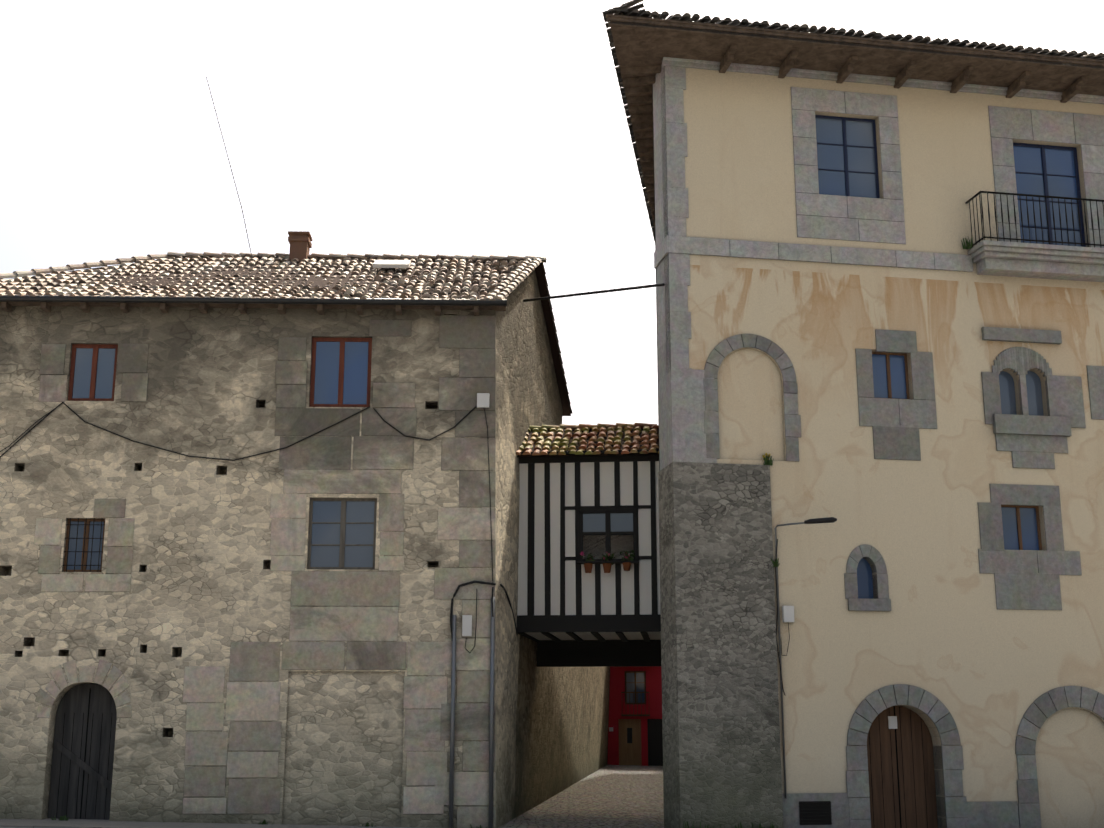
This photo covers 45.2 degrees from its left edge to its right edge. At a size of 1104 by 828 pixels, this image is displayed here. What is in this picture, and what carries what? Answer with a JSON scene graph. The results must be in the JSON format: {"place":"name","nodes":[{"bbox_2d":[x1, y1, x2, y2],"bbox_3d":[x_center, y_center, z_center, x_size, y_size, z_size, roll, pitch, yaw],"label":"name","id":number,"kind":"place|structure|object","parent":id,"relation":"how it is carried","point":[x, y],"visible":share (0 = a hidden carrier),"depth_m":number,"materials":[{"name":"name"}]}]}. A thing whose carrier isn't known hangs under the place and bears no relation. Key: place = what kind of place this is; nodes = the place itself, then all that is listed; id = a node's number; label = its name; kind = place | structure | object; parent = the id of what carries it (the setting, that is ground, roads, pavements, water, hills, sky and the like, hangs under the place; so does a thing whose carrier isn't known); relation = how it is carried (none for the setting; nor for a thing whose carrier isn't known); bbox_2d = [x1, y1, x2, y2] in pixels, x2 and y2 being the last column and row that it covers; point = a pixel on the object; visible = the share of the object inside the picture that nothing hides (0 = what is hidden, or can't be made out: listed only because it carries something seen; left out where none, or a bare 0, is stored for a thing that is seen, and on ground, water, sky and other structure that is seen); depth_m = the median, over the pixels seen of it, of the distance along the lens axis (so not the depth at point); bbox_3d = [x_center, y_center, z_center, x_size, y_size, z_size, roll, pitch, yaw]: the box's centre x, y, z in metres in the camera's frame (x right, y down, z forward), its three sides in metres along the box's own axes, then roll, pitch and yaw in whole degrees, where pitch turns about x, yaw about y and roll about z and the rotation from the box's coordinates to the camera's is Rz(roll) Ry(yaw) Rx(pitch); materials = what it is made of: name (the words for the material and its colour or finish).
{"place":"outdoors","nodes":[
{"label":"outdoors","id":0,"kind":"place"},
{"bbox_2d":[0,818,500,827],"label":"pavement","id":1,"kind":"structure","parent":0,"point":[58,823],"depth_m":22.38,"materials":[{"name":"grey stone"}]},
{"bbox_2d":[0,0,1103,424],"label":"sky","id":2,"kind":"structure","parent":0,"point":[377,127],"materials":[{"name":"white"}]},
{"bbox_2d":[515,635,609,817],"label":"wall","id":3,"kind":"structure","parent":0,"point":[562,718],"depth_m":33.03,"materials":[{"name":"beige paint"}]},
{"bbox_2d":[499,765,663,827],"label":"alley cobbles","id":4,"kind":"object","parent":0,"point":[618,796],"visible":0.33,"depth_m":30.27,"materials":[{"name":"grey stone"}]},
{"bbox_2d":[583,513,632,531],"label":"window glass","id":5,"kind":"object","parent":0,"point":[619,522],"visible":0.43,"depth_m":26.50,"materials":[{"name":"grey glass"}]},
{"bbox_2d":[583,535,633,558],"bbox_3d":[1.171,2.545,26.968,1.326,1.213,0.100,-1,-13,5],"label":"hanging house interior","id":6,"kind":"object","parent":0,"point":[596,540],"depth_m":26.89,"materials":[{"name":"green plant"}]},
{"bbox_2d":[799,801,831,824],"bbox_3d":[4.517,6.873,22.829,0.588,0.390,0.142,2,-13,-10],"label":"vent grille","id":7,"kind":"object","parent":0,"point":[815,812],"visible":0.98,"depth_m":22.77,"materials":[{"name":"black metal"}]},
{"bbox_2d":[804,517,836,523],"bbox_3d":[4.738,1.882,23.371,0.586,0.095,0.100,-7,-15,28],"label":"street lamp","id":8,"kind":"object","parent":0,"point":[822,520],"visible":0.98,"depth_m":23.33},
{"bbox_2d":[606,14,1103,71],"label":"palace eave fascia","id":9,"kind":"structure","parent":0,"point":[611,18],"depth_m":24.98,"materials":[{"name":"brown wood"}]},
{"bbox_2d":[610,26,1103,226],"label":"palace eave soffit boards","id":10,"kind":"object","parent":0,"point":[638,47],"visible":0.38,"depth_m":25.59,"materials":[{"name":"brown wood"}]},
{"bbox_2d":[857,371,1043,598],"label":"arched windows","id":11,"kind":"structure","parent":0,"point":[1008,406],"depth_m":25.45,"materials":[{"name":"blue glass"}]},
{"bbox_3d":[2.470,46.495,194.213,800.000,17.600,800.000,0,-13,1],"label":"ground","id":12,"kind":"structure","parent":0,"visible":0},
{"bbox_2d":[0,269,562,827],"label":"house stone walls","id":13,"kind":"structure","parent":12,"relation":"on","point":[208,587],"depth_m":24.05,"materials":[{"name":"grey stone"}]},
{"bbox_2d":[47,683,116,819],"bbox_3d":[-8.230,6.182,23.354,1.145,2.814,0.060,0,-13,-2],"label":"door","id":14,"kind":"structure","parent":13,"relation":"in","point":[75,699],"depth_m":23.38,"materials":[{"name":"black wood"}]},
{"bbox_2d":[54,739,111,790],"bbox_3d":[-8.229,6.193,23.305,1.105,0.930,0.030,0,-13,-2],"label":"door brace","id":15,"kind":"object","parent":14,"relation":"attached to","point":[84,766],"visible":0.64,"depth_m":23.29,"materials":[{"name":"black wood"}]},
{"bbox_2d":[35,660,131,717],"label":"house door arch stones","id":16,"kind":"object","parent":13,"relation":"attached to","point":[86,673],"visible":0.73,"depth_m":23.36,"materials":[{"name":"grey stone"}]},
{"bbox_2d":[63,519,104,571],"bbox_3d":[-8.453,2.384,24.009,0.706,0.978,0.065,0,-13,-2],"label":"window grille","id":17,"kind":"object","parent":13,"relation":"attached to","point":[86,541],"visible":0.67,"depth_m":23.98,"materials":[{"name":"black metal"}]},
{"bbox_2d":[63,518,103,571],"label":"window bars","id":18,"kind":"object","parent":17,"relation":"attached to","point":[83,551],"visible":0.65,"depth_m":23.93,"materials":[{"name":"black metal"}]},
{"bbox_2d":[67,521,103,569],"bbox_3d":[-8.453,2.386,24.017,0.656,0.928,0.010,0,-13,-2],"label":"window glass","id":19,"kind":"object","parent":17,"relation":"in","point":[72,545],"depth_m":24.01,"materials":[{"name":"blue glass"}]},
{"bbox_2d":[56,688,111,819],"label":"house door joints","id":20,"kind":"object","parent":13,"relation":"attached to","point":[84,761],"visible":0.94,"depth_m":23.33,"materials":[{"name":"black"}]},
{"bbox_2d":[68,344,117,400],"bbox_3d":[-8.547,-0.758,24.727,0.874,1.110,0.065,0,-13,-2],"label":"window frame","id":21,"kind":"object","parent":13,"relation":"attached to","point":[95,347],"visible":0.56,"depth_m":24.70,"materials":[{"name":"brown wood"}]},
{"bbox_2d":[72,348,114,397],"bbox_3d":[-8.547,-0.757,24.734,0.804,1.040,0.010,0,-13,-2],"label":"window glass","id":22,"kind":"object","parent":21,"relation":"in","point":[104,374],"depth_m":24.73,"materials":[{"name":"blue glass"}]},
{"bbox_2d":[1,301,478,315],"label":"rafter ends","id":23,"kind":"object","parent":13,"relation":"attached to","point":[85,307],"visible":0.94,"depth_m":24.75,"materials":[{"name":"brown wood"}]},
{"bbox_2d":[0,402,495,652],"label":"house cables","id":24,"kind":"object","parent":13,"relation":"attached to","point":[456,591],"visible":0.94,"depth_m":24.30,"materials":[{"name":"black rubber"}]},
{"bbox_2d":[0,301,505,310],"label":"house eave board","id":25,"kind":"object","parent":13,"relation":"attached to","point":[300,306],"visible":0.56,"depth_m":24.83,"materials":[{"name":"brown wood"}]},
{"bbox_2d":[0,295,506,305],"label":"gutter","id":26,"kind":"object","parent":25,"relation":"attached to","point":[240,300],"visible":0.91,"depth_m":24.61,"materials":[{"name":"black metal"}]},
{"bbox_2d":[34,315,495,827],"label":"stone blocks","id":27,"kind":"structure","parent":13,"relation":"attached to","point":[315,465],"depth_m":23.85,"materials":[{"name":"grey stone"}]},
{"bbox_2d":[8,259,570,415],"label":"tiled roof","id":28,"kind":"structure","parent":13,"relation":"on","point":[319,281],"depth_m":27.56,"materials":[{"name":"brown tile"}]},
{"bbox_2d":[0,252,572,413],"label":"house roof tiles","id":29,"kind":"object","parent":28,"relation":"on","point":[506,286],"visible":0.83,"depth_m":27.35,"materials":[{"name":"brown ceramic"}]},
{"bbox_2d":[206,76,252,260],"bbox_3d":[-7.185,-5.353,29.612,1.370,4.754,0.017,0,-13,-2],"label":"antenna","id":30,"kind":"object","parent":29,"relation":"on","point":[231,169],"visible":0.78,"depth_m":29.63,"materials":[{"name":"grey metal"}]},
{"bbox_2d":[288,231,312,261],"bbox_3d":[-5.663,-3.307,29.650,0.501,1.469,0.520,0,-13,1],"label":"house chimney","id":31,"kind":"object","parent":29,"relation":"on","point":[300,243],"visible":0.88,"depth_m":29.55,"materials":[{"name":"brown brick"}]},
{"bbox_2d":[309,337,371,406],"bbox_3d":[-3.953,-0.770,24.869,1.133,1.366,0.065,0,-13,-2],"label":"window frame","id":32,"kind":"object","parent":13,"relation":"attached to","point":[342,341],"visible":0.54,"depth_m":24.85,"materials":[{"name":"brown wood"}]},
{"bbox_2d":[314,342,368,403],"bbox_3d":[-3.953,-0.768,24.876,1.058,1.291,0.010,0,-13,-2],"label":"window glass","id":33,"kind":"object","parent":32,"relation":"in","point":[355,373],"depth_m":24.87,"materials":[{"name":"blue glass"}]},
{"bbox_2d":[307,498,376,569],"bbox_3d":[-3.821,2.192,24.194,1.230,1.314,0.065,0,-13,-2],"label":"window frame","id":34,"kind":"object","parent":13,"relation":"attached to","point":[342,523],"visible":0.79,"depth_m":24.17,"materials":[{"name":"grey wood"}]},
{"bbox_2d":[310,501,374,566],"bbox_3d":[-3.822,2.194,24.201,1.180,1.264,0.010,0,-13,-2],"label":"window glass","id":35,"kind":"object","parent":34,"relation":"in","point":[354,556],"depth_m":24.20,"materials":[{"name":"grey glass"}]},
{"bbox_2d":[373,260,410,267],"bbox_3d":[-3.439,-3.229,28.488,0.760,0.353,0.567,0,-13,-2],"label":"skylight","id":36,"kind":"object","parent":13,"relation":"attached to","point":[391,263],"visible":1,"depth_m":28.25,"materials":[{"name":"white"}]},
{"bbox_2d":[449,597,494,827],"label":"drainpipes","id":37,"kind":"object","parent":13,"relation":"attached to","point":[452,719],"visible":0.88,"depth_m":23.33,"materials":[{"name":"grey metal"}]},
{"bbox_2d":[462,393,489,635],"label":"utility boxes","id":38,"kind":"object","parent":13,"relation":"attached to","point":[482,400],"visible":1,"depth_m":23.74,"materials":[{"name":"white plastic"}]},
{"bbox_2d":[500,584,517,634],"bbox_3d":[-0.810,3.725,25.064,0.040,0.782,2.409,-1,-13,5],"label":"cable","id":39,"kind":"object","parent":13,"relation":"attached to","point":[504,589],"visible":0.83,"depth_m":25.11,"materials":[{"name":"black rubber"}]},
{"bbox_2d":[517,455,660,666],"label":"hanging house timbers","id":40,"kind":"object","parent":13,"relation":"attached to","point":[601,651],"visible":0.77,"depth_m":26.53,"materials":[{"name":"black wood"}]},
{"bbox_2d":[516,423,658,456],"bbox_3d":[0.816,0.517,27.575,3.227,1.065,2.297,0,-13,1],"label":"hanging house roof tiles","id":41,"kind":"object","parent":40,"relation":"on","point":[618,428],"visible":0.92,"depth_m":27.54,"materials":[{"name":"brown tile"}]},
{"bbox_2d":[517,461,660,639],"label":"house plaster panels","id":42,"kind":"object","parent":40,"relation":"attached to","point":[608,587],"visible":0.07,"depth_m":26.53,"materials":[{"name":"white paint"}]},
{"bbox_2d":[520,449,658,454],"bbox_3d":[0.806,0.786,26.717,3.132,0.040,0.280,-1,-13,5],"label":"house eave board","id":43,"kind":"object","parent":40,"relation":"attached to","point":[584,452],"depth_m":26.58,"materials":[{"name":"brown wood"}]},
{"bbox_2d":[577,560,638,563],"bbox_3d":[1.106,2.932,26.186,1.226,0.030,0.260,-1,-13,5],"label":"flower pot shelf","id":44,"kind":"object","parent":40,"relation":"on","point":[611,562],"visible":0.79,"depth_m":26.09,"materials":[{"name":"black wood"}]},
{"bbox_2d":[580,552,629,558],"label":"flowers","id":45,"kind":"object","parent":44,"relation":"on","point":[582,553],"visible":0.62,"depth_m":26.22,"materials":[{"name":"plant"}]},
{"bbox_2d":[584,562,630,572],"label":"flower pots","id":46,"kind":"object","parent":44,"relation":"hanging from","point":[606,567],"visible":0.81,"depth_m":26.10,"materials":[{"name":"orange ceramic"}]},
{"bbox_2d":[581,550,634,564],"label":"hanging pot plants","id":47,"kind":"object","parent":44,"relation":"on","point":[610,557],"visible":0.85,"depth_m":26.18,"materials":[{"name":"green plant"}]},
{"bbox_2d":[523,283,664,301],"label":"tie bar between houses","id":48,"kind":"structure","parent":13,"relation":"attached to","point":[597,292],"depth_m":26.18,"materials":[{"name":"metal"}]},
{"bbox_2d":[51,236,972,827],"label":"weed leaves","id":49,"kind":"object","parent":12,"relation":"on","point":[767,460],"visible":0.77,"depth_m":23.57,"materials":[{"name":"green plant"}]},
{"bbox_2d":[607,666,661,765],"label":"red house facade","id":50,"kind":"structure","parent":12,"relation":"on","point":[618,706],"depth_m":56.57,"materials":[{"name":"red paint"}]},
{"bbox_2d":[625,671,645,703],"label":"window frame","id":51,"kind":"object","parent":50,"relation":"in","point":[635,672],"visible":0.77,"depth_m":56.90,"materials":[{"name":"brown wood"}]},
{"bbox_2d":[626,673,644,702],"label":"window glass","id":52,"kind":"object","parent":51,"relation":"in","point":[639,686],"depth_m":56.90,"materials":[{"name":"grey glass"}]},
{"bbox_2d":[621,692,649,715],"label":"balcony rails","id":53,"kind":"object","parent":50,"relation":"attached to","point":[637,714],"visible":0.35,"depth_m":56.46,"materials":[{"name":"red metal"}]},
{"bbox_2d":[618,719,662,765],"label":"doors","id":54,"kind":"structure","parent":50,"relation":"in","point":[629,753],"depth_m":56.36,"materials":[{"name":"brown wood"}]},
{"bbox_2d":[683,68,1103,827],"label":"palace stucco walls","id":55,"kind":"structure","parent":12,"relation":"on","point":[965,652],"depth_m":24.56,"materials":[{"name":"beige paint"}]},
{"bbox_2d":[621,65,660,222],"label":"rafters","id":56,"kind":"object","parent":55,"relation":"attached to","point":[641,100],"visible":0.1,"depth_m":27.45,"materials":[{"name":"brown wood"}]},
{"bbox_2d":[652,87,660,535],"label":"quoins","id":57,"kind":"object","parent":55,"relation":"attached to","point":[656,290],"visible":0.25,"depth_m":25.41,"materials":[{"name":"grey stone"}]},
{"bbox_2d":[653,64,716,470],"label":"corner stones","id":58,"kind":"object","parent":55,"relation":"attached to","point":[681,397],"visible":0.92,"depth_m":24.62,"materials":[{"name":"grey stone"}]},
{"bbox_2d":[658,462,782,827],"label":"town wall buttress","id":59,"kind":"structure","parent":55,"relation":"attached to","point":[721,733],"depth_m":23.15,"materials":[{"name":"stone"}]},
{"bbox_2d":[775,539,789,694],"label":"palace lamp cables","id":60,"kind":"object","parent":55,"relation":"attached to","point":[776,624],"visible":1,"depth_m":23.34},
{"bbox_2d":[782,606,794,621],"bbox_3d":[4.182,3.541,23.454,0.195,0.288,0.090,2,-13,-10],"label":"utility box","id":61,"kind":"object","parent":55,"relation":"attached to","point":[787,613],"visible":1,"depth_m":23.41,"materials":[{"name":"white plastic"}]},
{"bbox_2d":[775,522,804,797],"bbox_3d":[4.259,4.253,23.119,0.606,4.738,0.038,-7,-15,29],"label":"lamp pole","id":62,"kind":"object","parent":55,"relation":"attached to","point":[780,656],"visible":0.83,"depth_m":23.26,"materials":[{"name":"grey metal"}]},
{"bbox_2d":[815,115,879,197],"bbox_3d":[5.744,-5.000,25.921,1.309,1.726,0.065,2,-13,-10],"label":"window frame","id":63,"kind":"object","parent":55,"relation":"attached to","point":[844,145],"visible":0.52,"depth_m":25.98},
{"bbox_2d":[815,118,876,197],"bbox_3d":[5.743,-4.998,25.928,1.259,1.676,0.010,2,-13,-10],"label":"window glass","id":64,"kind":"object","parent":63,"relation":"in","point":[858,133],"depth_m":25.93,"materials":[{"name":"blue glass"}]},
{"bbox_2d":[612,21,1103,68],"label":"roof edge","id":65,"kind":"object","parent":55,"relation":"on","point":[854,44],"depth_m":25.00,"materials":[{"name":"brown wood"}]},
{"bbox_2d":[602,0,1103,240],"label":"roof tiles","id":66,"kind":"object","parent":65,"relation":"on","point":[626,9],"visible":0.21,"depth_m":25.23,"materials":[{"name":"brown ceramic"}]},
{"bbox_2d":[654,87,1103,271],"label":"stone trim","id":67,"kind":"structure","parent":55,"relation":"attached to","point":[1008,125],"depth_m":25.69,"materials":[{"name":"grey stone"}]},
{"bbox_2d":[662,57,1103,103],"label":"palace cornice","id":68,"kind":"structure","parent":55,"relation":"attached to","point":[854,78],"depth_m":26.15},
{"bbox_2d":[872,352,909,398],"bbox_3d":[6.363,-0.707,25.051,0.777,0.941,0.065,2,-13,-10],"label":"window frame","id":69,"kind":"object","parent":55,"relation":"attached to","point":[889,374],"visible":0.46,"depth_m":25.07,"materials":[{"name":"brown wood"}]},
{"bbox_2d":[872,354,906,398],"bbox_3d":[6.361,-0.705,25.058,0.732,0.896,0.010,2,-13,-10],"label":"window glass","id":70,"kind":"object","parent":69,"relation":"in","point":[898,378],"depth_m":25.06,"materials":[{"name":"blue glass"}]},
{"bbox_2d":[867,706,937,827],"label":"wooden door","id":71,"kind":"structure","parent":55,"relation":"in","point":[877,738],"depth_m":23.56,"materials":[{"name":"brown wood"}]},
{"bbox_2d":[888,716,896,728],"bbox_3d":[6.101,5.524,23.723,0.160,0.219,0.020,2,-13,-10],"label":"door sign","id":72,"kind":"object","parent":71,"relation":"attached to","point":[892,722],"visible":0.93,"depth_m":23.71,"materials":[{"name":"white paper"}]},
{"bbox_2d":[869,706,927,827],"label":"palace door joints","id":73,"kind":"object","parent":71,"relation":"attached to","point":[898,773],"visible":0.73,"depth_m":23.54,"materials":[{"name":"black"}]},
{"bbox_2d":[719,44,1086,102],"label":"roof brackets","id":74,"kind":"object","parent":55,"relation":"attached to","point":[959,82],"visible":0.94,"depth_m":25.90,"materials":[{"name":"brown wood"}]},
{"bbox_2d":[704,334,1103,827],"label":"stone arch surrounds","id":75,"kind":"object","parent":55,"relation":"attached to","point":[951,761],"visible":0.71,"depth_m":23.68,"materials":[{"name":"grey stone"}]},
{"bbox_2d":[782,329,1103,827],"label":"stone window surrounds","id":76,"kind":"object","parent":55,"relation":"attached to","point":[1027,579],"depth_m":24.60,"materials":[{"name":"grey stone"}]},
{"bbox_2d":[1001,505,1041,549],"bbox_3d":[8.753,2.155,24.836,0.849,0.909,0.065,2,-13,-10],"label":"window frame","id":77,"kind":"object","parent":55,"relation":"attached to","point":[1017,507],"visible":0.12,"depth_m":24.86,"materials":[{"name":"brown wood"}]},
{"bbox_2d":[1001,507,1038,549],"bbox_3d":[8.752,2.156,24.843,0.799,0.859,0.010,2,-13,-10],"label":"window glass","id":78,"kind":"object","parent":77,"relation":"in","point":[1028,528],"depth_m":24.84,"materials":[{"name":"blue glass"}]},
{"bbox_2d":[981,327,1085,468],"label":"stone window surround","id":79,"kind":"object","parent":55,"relation":"attached to","point":[1026,439],"visible":0.92,"depth_m":25.21,"materials":[{"name":"grey stone"}]},
{"bbox_2d":[968,240,1103,281],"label":"balcony slab","id":80,"kind":"structure","parent":55,"relation":"attached to","point":[1031,260],"depth_m":25.52,"materials":[{"name":"grey stone"}]},
{"bbox_2d":[965,191,1103,247],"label":"balcony railing","id":81,"kind":"object","parent":80,"relation":"on","point":[1019,195],"visible":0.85,"depth_m":25.54,"materials":[{"name":"black metal"}]},
{"bbox_2d":[1013,142,1085,246],"bbox_3d":[9.907,-4.257,26.518,1.490,2.414,0.065,2,-13,-10],"label":"palace balcony door frame","id":82,"kind":"object","parent":55,"relation":"attached to","point":[1043,158],"visible":0.42,"depth_m":26.62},
{"bbox_2d":[1013,146,1080,246],"bbox_3d":[9.906,-4.255,26.526,1.430,2.354,0.010,2,-13,-10],"label":"palace balcony door glass","id":83,"kind":"object","parent":82,"relation":"in","point":[1058,161],"depth_m":26.57,"materials":[{"name":"blue glass"}]}
]}

